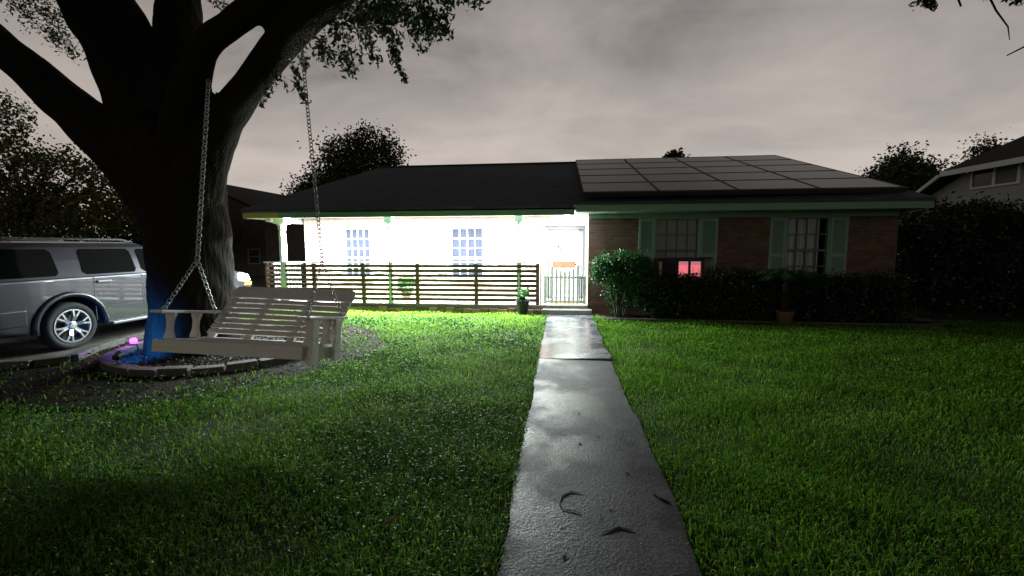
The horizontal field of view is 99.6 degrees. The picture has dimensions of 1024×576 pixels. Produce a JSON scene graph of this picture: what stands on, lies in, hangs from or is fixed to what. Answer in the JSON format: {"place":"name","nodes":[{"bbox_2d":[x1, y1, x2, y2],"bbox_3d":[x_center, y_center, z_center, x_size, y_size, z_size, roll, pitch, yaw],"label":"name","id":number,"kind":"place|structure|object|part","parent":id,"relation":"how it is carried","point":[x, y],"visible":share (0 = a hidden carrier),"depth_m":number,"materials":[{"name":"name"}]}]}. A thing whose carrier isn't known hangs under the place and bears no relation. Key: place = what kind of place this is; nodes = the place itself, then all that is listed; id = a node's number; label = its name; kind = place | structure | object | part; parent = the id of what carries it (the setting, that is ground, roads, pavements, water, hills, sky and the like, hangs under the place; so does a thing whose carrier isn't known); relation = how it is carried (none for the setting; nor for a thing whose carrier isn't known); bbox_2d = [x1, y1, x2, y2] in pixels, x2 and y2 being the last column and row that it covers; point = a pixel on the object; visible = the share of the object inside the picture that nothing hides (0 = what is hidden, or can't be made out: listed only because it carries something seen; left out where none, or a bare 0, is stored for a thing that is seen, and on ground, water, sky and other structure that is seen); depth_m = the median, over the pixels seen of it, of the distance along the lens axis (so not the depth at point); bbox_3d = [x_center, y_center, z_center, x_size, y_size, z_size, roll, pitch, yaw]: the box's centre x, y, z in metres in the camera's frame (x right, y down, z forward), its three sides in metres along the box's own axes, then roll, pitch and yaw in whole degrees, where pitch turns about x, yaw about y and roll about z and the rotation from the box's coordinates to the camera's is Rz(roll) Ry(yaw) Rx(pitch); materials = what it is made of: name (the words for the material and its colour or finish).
{"place":"outdoors","nodes":[
{"label":"outdoors","id":0,"kind":"place"},
{"bbox_2d":[0,298,266,359],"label":"driveway","id":1,"kind":"structure","parent":0,"point":[26,347],"depth_m":7.26,"materials":[{"name":"grey concrete"}]},
{"bbox_2d":[0,237,251,349],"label":"parked car","id":2,"kind":"object","parent":1,"relation":"on","point":[57,293],"visible":0.52,"depth_m":6.78,"materials":[{"name":"silver metal"}]},
{"bbox_3d":[-7.062,-0.348,6.189,0.178,0.410,0.860,0,6,6],"label":"side window","id":3,"kind":"part","parent":2,"relation":"part of","materials":[{"name":"black glass"}]},
{"bbox_3d":[-6.928,-0.464,7.381,0.178,0.410,0.890,0,6,6],"label":"side window","id":4,"kind":"part","parent":2,"relation":"part of","materials":[{"name":"black glass"}]},
{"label":"side window","id":5,"kind":"part","parent":2,"relation":"part of","materials":[{"name":"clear glass"}]},
{"bbox_2d":[0,320,385,407],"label":"soil","id":6,"kind":"structure","parent":0,"point":[85,398],"depth_m":5.21,"materials":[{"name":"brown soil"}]},
{"bbox_2d":[112,351,123,364],"bbox_3d":[-5.088,0.976,5.581,0.104,0.310,0.123,-2,6,-19],"label":"garden spotlight","id":7,"kind":"object","parent":6,"relation":"on","point":[117,355],"visible":0.91,"depth_m":5.55,"materials":[{"name":"black plastic"}]},
{"bbox_2d":[129,337,137,342],"bbox_3d":[-6.105,0.889,6.986,0.120,0.218,0.125,-4,7,-32],"label":"garden spotlight","id":8,"kind":"object","parent":6,"relation":"on","point":[133,339],"visible":0.67,"depth_m":6.93,"materials":[{"name":"pink plastic"}]},
{"bbox_2d":[99,325,341,376],"bbox_3d":[-4.411,0.910,6.903,3.159,0.124,3.160,0,6,6],"label":"garden edging","id":9,"kind":"object","parent":6,"relation":"on","point":[107,363],"visible":0.34,"depth_m":5.52,"materials":[{"name":"grey stone"}]},
{"bbox_2d":[119,330,322,367],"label":"bark mulch","id":10,"kind":"object","parent":6,"relation":"on","point":[166,358],"visible":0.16,"depth_m":6.10,"materials":[{"name":"brown wood"}]},
{"bbox_2d":[128,185,307,275],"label":"brown house","id":11,"kind":"structure","parent":0,"point":[255,244],"depth_m":23.75,"materials":[{"name":"brick"}]},
{"bbox_2d":[247,249,260,263],"bbox_3d":[-14.090,-1.722,23.627,0.720,0.840,0.058,0,6,6],"label":"window","id":12,"kind":"structure","parent":11,"relation":"in","point":[254,255],"depth_m":23.62,"materials":[{"name":"black glass"}]},
{"bbox_2d":[0,309,546,575],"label":"lawn grass","id":13,"kind":"structure","parent":0,"point":[423,565],"depth_m":3.15,"materials":[{"name":"green plant"}]},
{"bbox_2d":[379,516,398,527],"bbox_3d":[-0.684,1.302,2.424,0.035,0.025,0.128,3,7,33],"label":"fallen leaf","id":14,"kind":"object","parent":13,"relation":"on","point":[387,520],"visible":1,"depth_m":2.43,"materials":[{"name":"brown plant"}]},
{"bbox_2d":[0,272,1023,575],"bbox_3d":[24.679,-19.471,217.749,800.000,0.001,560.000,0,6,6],"label":"ground","id":15,"kind":"structure","parent":0,"point":[260,282],"depth_m":3.08,"materials":[{"name":"green plant"}]},
{"bbox_2d":[0,88,142,241],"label":"spreading tree","id":16,"kind":"object","parent":15,"relation":"on","point":[31,210],"visible":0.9,"depth_m":16.42,"materials":[{"name":"green plant"}]},
{"bbox_2d":[0,181,142,244],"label":"boundary hedge","id":17,"kind":"object","parent":15,"relation":"on","point":[127,238],"visible":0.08,"depth_m":20.64,"materials":[{"name":"green plant"}]},
{"bbox_2d":[0,313,246,369],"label":"kerb","id":18,"kind":"structure","parent":15,"relation":"on","point":[77,355],"depth_m":6.08,"materials":[{"name":"grey concrete"}]},
{"bbox_2d":[0,0,490,358],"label":"oak tree","id":19,"kind":"object","parent":15,"relation":"on","point":[135,136],"visible":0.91,"depth_m":6.08,"materials":[{"name":"green plant"}]},
{"bbox_2d":[150,48,355,365],"bbox_3d":[-2.597,-0.891,4.557,1.766,3.203,1.042,2,-3,6],"label":"porch swing","id":20,"kind":"object","parent":19,"relation":"hanging from","point":[310,350],"visible":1,"depth_m":4.50,"materials":[{"name":"beige paint"}]},
{"bbox_2d":[278,118,416,197],"bbox_3d":[-10.071,-5.236,25.897,8.375,9.119,5.052,0,6,6],"label":"leafy tree","id":21,"kind":"object","parent":15,"relation":"on","point":[353,157],"visible":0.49,"depth_m":24.82,"materials":[{"name":"green plant"}]},
{"bbox_2d":[240,161,936,316],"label":"brick house","id":22,"kind":"structure","parent":15,"relation":"on","point":[499,212],"depth_m":10.48,"materials":[{"name":"paint"}]},
{"bbox_2d":[343,228,372,278],"bbox_3d":[-4.352,-0.987,12.257,0.818,1.430,0.110,0,6,6],"label":"window","id":23,"kind":"structure","parent":22,"relation":"in","point":[356,241],"depth_m":12.24,"materials":[{"name":"white paint"}]},
{"bbox_2d":[263,262,541,304],"bbox_3d":[-2.804,-0.135,10.692,7.055,1.024,0.115,0,6,6],"label":"slat fence","id":24,"kind":"object","parent":22,"relation":"on","point":[363,275],"visible":0.88,"depth_m":10.61,"materials":[{"name":"brown wood"}]},
{"bbox_2d":[394,277,414,296],"bbox_3d":[-2.851,-0.033,11.680,0.605,0.635,0.554,0,6,6],"label":"porch plant","id":25,"kind":"object","parent":22,"relation":"on","point":[405,287],"visible":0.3,"depth_m":11.56,"materials":[{"name":"green plant"}]},
{"bbox_2d":[450,227,484,278],"bbox_3d":[-1.222,-0.961,11.908,0.951,1.430,0.110,0,6,6],"label":"window","id":26,"kind":"structure","parent":22,"relation":"in","point":[466,243],"depth_m":11.90,"materials":[{"name":"white glass"}]},
{"bbox_2d":[549,230,577,297],"bbox_3d":[1.389,-0.648,11.640,0.770,1.825,0.139,0,6,6],"label":"front door","id":27,"kind":"structure","parent":22,"relation":"in","point":[563,244],"depth_m":11.64,"materials":[{"name":"white paint"}]},
{"bbox_2d":[544,265,585,303],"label":"gate","id":28,"kind":"structure","parent":22,"relation":"attached to","point":[556,277],"depth_m":10.24,"materials":[{"name":"white wood"}]},
{"bbox_2d":[576,159,626,164],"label":"solar panel","id":29,"kind":"object","parent":22,"relation":"attached to","point":[595,161],"visible":0.87,"depth_m":14.60,"materials":[{"name":"grey"}]},
{"bbox_2d":[577,163,632,168],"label":"solar panel","id":30,"kind":"object","parent":22,"relation":"attached to","point":[605,166],"visible":0.87,"depth_m":13.49,"materials":[{"name":"grey"}]},
{"bbox_2d":[578,168,639,175],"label":"solar panel","id":31,"kind":"object","parent":22,"relation":"attached to","point":[623,171],"visible":0.89,"depth_m":12.39,"materials":[{"name":"grey"}]},
{"bbox_2d":[579,174,647,182],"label":"solar panel","id":32,"kind":"object","parent":22,"relation":"attached to","point":[611,178],"visible":0.79,"depth_m":11.27,"materials":[{"name":"grey"}]},
{"bbox_2d":[581,182,657,192],"bbox_3d":[2.482,-2.369,10.179,1.636,0.395,1.143,0,6,6],"label":"solar panel","id":33,"kind":"object","parent":22,"relation":"attached to","point":[621,187],"visible":1,"depth_m":10.12,"materials":[{"name":"grey"}]},
{"bbox_2d":[624,157,680,163],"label":"solar panel","id":34,"kind":"object","parent":22,"relation":"attached to","point":[643,160],"visible":0.76,"depth_m":14.41,"materials":[{"name":"grey"}]},
{"bbox_2d":[629,162,690,167],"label":"solar panel","id":35,"kind":"object","parent":22,"relation":"attached to","point":[657,164],"visible":0.74,"depth_m":13.30,"materials":[{"name":"grey"}]},
{"bbox_2d":[634,167,702,173],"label":"solar panel","id":36,"kind":"object","parent":22,"relation":"attached to","point":[670,170],"visible":0.76,"depth_m":12.20,"materials":[{"name":"grey"}]},
{"bbox_2d":[654,217,700,256],"bbox_3d":[3.776,-0.865,9.940,0.990,1.490,0.110,0,6,6],"label":"window","id":37,"kind":"structure","parent":22,"relation":"in","point":[674,237],"depth_m":9.91,"materials":[{"name":"grey"}]},
{"bbox_2d":[641,173,717,181],"bbox_3d":[4.259,-2.829,11.101,1.636,0.395,1.143,0,6,6],"label":"solar panel","id":38,"kind":"object","parent":22,"relation":"attached to","point":[678,177],"visible":0.71,"depth_m":11.07,"materials":[{"name":"grey"}]},
{"bbox_2d":[650,180,737,190],"bbox_3d":[4.132,-2.356,9.994,1.636,0.395,1.143,0,6,6],"label":"solar panel","id":39,"kind":"object","parent":22,"relation":"attached to","point":[689,185],"visible":0.91,"depth_m":9.93,"materials":[{"name":"grey"}]},
{"bbox_2d":[673,156,733,161],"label":"solar panel","id":40,"kind":"object","parent":22,"relation":"attached to","point":[709,158],"visible":0.67,"depth_m":14.23,"materials":[{"name":"grey"}]},
{"bbox_2d":[683,160,750,166],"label":"solar panel","id":41,"kind":"object","parent":22,"relation":"attached to","point":[711,163],"visible":0.67,"depth_m":13.11,"materials":[{"name":"grey"}]},
{"bbox_2d":[693,166,769,172],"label":"solar panel","id":42,"kind":"object","parent":22,"relation":"attached to","point":[717,169],"visible":0.73,"depth_m":11.99,"materials":[{"name":"grey"}]},
{"bbox_2d":[583,187,907,196],"bbox_3d":[4.891,-2.062,9.333,6.640,0.104,0.059,0,6,6],"label":"array skirt","id":43,"kind":"object","parent":22,"relation":"attached to","point":[755,192],"visible":1,"depth_m":9.30,"materials":[{"name":"grey metal"}]},
{"bbox_2d":[705,172,790,179],"bbox_3d":[5.909,-2.815,10.917,1.636,0.395,1.143,0,6,6],"label":"solar panel","id":44,"kind":"object","parent":22,"relation":"attached to","point":[745,176],"visible":0.7,"depth_m":10.89,"materials":[{"name":"grey"}]},
{"bbox_2d":[724,155,789,160],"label":"solar panel","id":45,"kind":"object","parent":22,"relation":"attached to","point":[762,157],"visible":0.74,"depth_m":14.05,"materials":[{"name":"grey"}]},
{"bbox_2d":[720,179,819,189],"bbox_3d":[5.782,-2.342,9.810,1.636,0.395,1.143,0,6,6],"label":"solar panel","id":46,"kind":"object","parent":22,"relation":"attached to","point":[767,184],"visible":0.86,"depth_m":9.74,"materials":[{"name":"grey"}]},
{"bbox_2d":[737,159,809,165],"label":"solar panel","id":47,"kind":"object","parent":22,"relation":"attached to","point":[775,162],"visible":0.7,"depth_m":12.94,"materials":[{"name":"grey"}]},
{"bbox_2d":[753,164,834,171],"bbox_3d":[7.686,-3.275,11.839,1.636,0.395,1.143,0,6,6],"label":"solar panel","id":48,"kind":"object","parent":22,"relation":"attached to","point":[799,167],"visible":0.67,"depth_m":11.83,"materials":[{"name":"grey"}]},
{"bbox_2d":[784,216,830,282],"bbox_3d":[6.539,-0.842,9.631,0.910,1.490,0.110,0,6,6],"label":"window","id":49,"kind":"structure","parent":22,"relation":"in","point":[807,237],"depth_m":9.62,"materials":[{"name":"grey"}]},
{"bbox_2d":[773,170,867,178],"bbox_3d":[7.559,-2.802,10.732,1.636,0.395,1.143,0,6,6],"label":"solar panel","id":50,"kind":"object","parent":22,"relation":"attached to","point":[814,174],"visible":0.73,"depth_m":10.71,"materials":[{"name":"grey"}]},
{"bbox_2d":[794,178,904,188],"bbox_3d":[7.431,-2.329,9.626,1.636,0.395,1.143,0,6,6],"label":"solar panel","id":51,"kind":"object","parent":22,"relation":"attached to","point":[826,183],"visible":0.89,"depth_m":9.55,"materials":[{"name":"grey"}]},
{"bbox_2d":[662,147,689,157],"bbox_3d":[8.529,-3.902,22.881,1.235,6.927,1.119,-2,6,-15],"label":"leafy tree","id":52,"kind":"object","parent":15,"relation":"on","point":[673,153],"visible":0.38,"depth_m":22.42,"materials":[{"name":"green plant"}]},
{"bbox_2d":[855,140,956,191],"bbox_3d":[22.008,-4.455,24.360,5.030,7.672,4.793,-2,6,-21],"label":"leafy tree","id":53,"kind":"object","parent":15,"relation":"on","point":[915,175],"visible":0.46,"depth_m":23.57,"materials":[{"name":"green plant"}]},
{"bbox_2d":[895,190,1023,316],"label":"overgrown shrub","id":54,"kind":"object","parent":15,"relation":"on","point":[987,242],"visible":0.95,"depth_m":9.66,"materials":[{"name":"green plant"}]},
{"bbox_2d":[909,0,1023,55],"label":"overhanging tree","id":55,"kind":"object","parent":15,"relation":"on","point":[932,6],"visible":1,"depth_m":4.11,"materials":[{"name":"black plant"}]},
{"bbox_2d":[951,132,1014,172],"bbox_3d":[29.550,-5.268,26.494,4.248,8.848,3.811,-2,6,-20],"label":"leafy tree","id":56,"kind":"object","parent":15,"relation":"on","point":[981,149],"visible":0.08,"depth_m":26.24,"materials":[{"name":"green plant"}]},
{"bbox_2d":[0,0,1023,241],"label":"sky","id":57,"kind":"structure","parent":0,"point":[825,83],"materials":[{"name":"grey"}]},
{"bbox_2d":[546,315,592,322],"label":"path","id":58,"kind":"structure","parent":0,"point":[566,318],"depth_m":9.47,"materials":[{"name":"concrete"}]},
{"bbox_2d":[538,322,610,359],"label":"path","id":59,"kind":"structure","parent":0,"point":[578,340],"depth_m":7.02,"materials":[{"name":"concrete"}]},
{"bbox_2d":[497,359,701,575],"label":"path","id":60,"kind":"structure","parent":0,"point":[654,543],"depth_m":2.79,"materials":[{"name":"concrete"}]},
{"bbox_2d":[559,491,581,512],"bbox_3d":[0.361,1.322,2.683,0.137,0.007,0.226,1,6,11],"label":"twig","id":61,"kind":"object","parent":60,"relation":"on","point":[565,494],"visible":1,"depth_m":2.69,"materials":[{"name":"brown wood"}]},
{"bbox_2d":[603,526,634,531],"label":"twig","id":62,"kind":"object","parent":60,"relation":"on","point":[618,527],"visible":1,"depth_m":2.42,"materials":[{"name":"brown wood"}]},
{"bbox_2d":[653,493,670,502],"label":"twig","id":63,"kind":"object","parent":60,"relation":"on","point":[660,498],"visible":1,"depth_m":2.70,"materials":[{"name":"brown wood"}]},
{"bbox_2d":[411,312,955,327],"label":"soil","id":64,"kind":"structure","parent":0,"point":[908,320],"depth_m":9.18,"materials":[{"name":"brown soil"}]},
{"bbox_2d":[271,305,541,314],"bbox_3d":[-2.722,0.531,10.594,7.229,0.160,0.150,0,6,6],"label":"brick border","id":65,"kind":"object","parent":64,"relation":"on","point":[432,309],"visible":0.46,"depth_m":10.44,"materials":[{"name":"grey brick"}]},
{"bbox_2d":[515,287,529,314],"bbox_3d":[0.244,0.305,10.085,0.352,0.651,0.338,5,8,44],"label":"potted plant","id":66,"kind":"object","parent":64,"relation":"on","point":[522,303],"visible":0.99,"depth_m":10.00,"materials":[{"name":"green plant"}]},
{"bbox_2d":[583,246,669,316],"bbox_3d":[2.516,-0.078,9.529,1.898,1.687,1.082,0,6,6],"label":"round shrub","id":67,"kind":"object","parent":64,"relation":"on","point":[626,269],"visible":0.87,"depth_m":9.39,"materials":[{"name":"green plant"}]},
{"bbox_2d":[651,257,712,316],"bbox_3d":[3.764,-0.016,9.710,1.230,1.345,0.430,0,6,6],"label":"window","id":68,"kind":"structure","parent":64,"relation":"on","point":[682,265],"depth_m":9.55,"materials":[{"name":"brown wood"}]},
{"bbox_2d":[640,259,780,320],"bbox_3d":[4.242,0.051,9.261,3.105,1.340,1.007,0,6,6],"label":"clipped hedge","id":69,"kind":"object","parent":64,"relation":"on","point":[752,296],"visible":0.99,"depth_m":9.13,"materials":[{"name":"green plant"}]},
{"bbox_2d":[676,265,768,317],"bbox_3d":[4.786,0.074,9.605,2.426,1.180,0.524,0,6,6],"label":"grassy plant","id":70,"kind":"object","parent":64,"relation":"on","point":[706,271],"visible":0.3,"depth_m":9.52,"materials":[{"name":"green plant"}]},
{"bbox_2d":[595,316,947,325],"bbox_3d":[5.335,0.681,9.138,7.057,0.061,0.733,0,6,6],"label":"bed border","id":71,"kind":"object","parent":64,"relation":"on","point":[942,323],"visible":0.77,"depth_m":8.89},
{"bbox_2d":[756,267,821,325],"bbox_3d":[5.510,0.172,8.697,1.266,1.156,1.218,0,6,6],"label":"potted sago palm","id":72,"kind":"object","parent":64,"relation":"on","point":[785,315],"visible":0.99,"depth_m":8.62,"materials":[{"name":"plant"}]},
{"bbox_2d":[772,266,918,322],"bbox_3d":[6.852,0.137,9.015,2.851,1.203,1.140,0,6,6],"label":"clipped hedge","id":73,"kind":"object","parent":64,"relation":"on","point":[845,298],"visible":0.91,"depth_m":8.85,"materials":[{"name":"green plant"}]},
{"bbox_2d":[592,315,1023,575],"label":"lawn grass","id":74,"kind":"structure","parent":0,"point":[979,355],"depth_m":3.76,"materials":[{"name":"green plant"}]},
{"bbox_2d":[896,136,1023,286],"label":"pale house","id":75,"kind":"structure","parent":0,"point":[995,172],"depth_m":15.45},
{"bbox_2d":[969,163,1022,189],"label":"window","id":76,"kind":"structure","parent":75,"relation":"in","point":[1008,174],"depth_m":15.12,"materials":[{"name":"black glass"}]}
]}

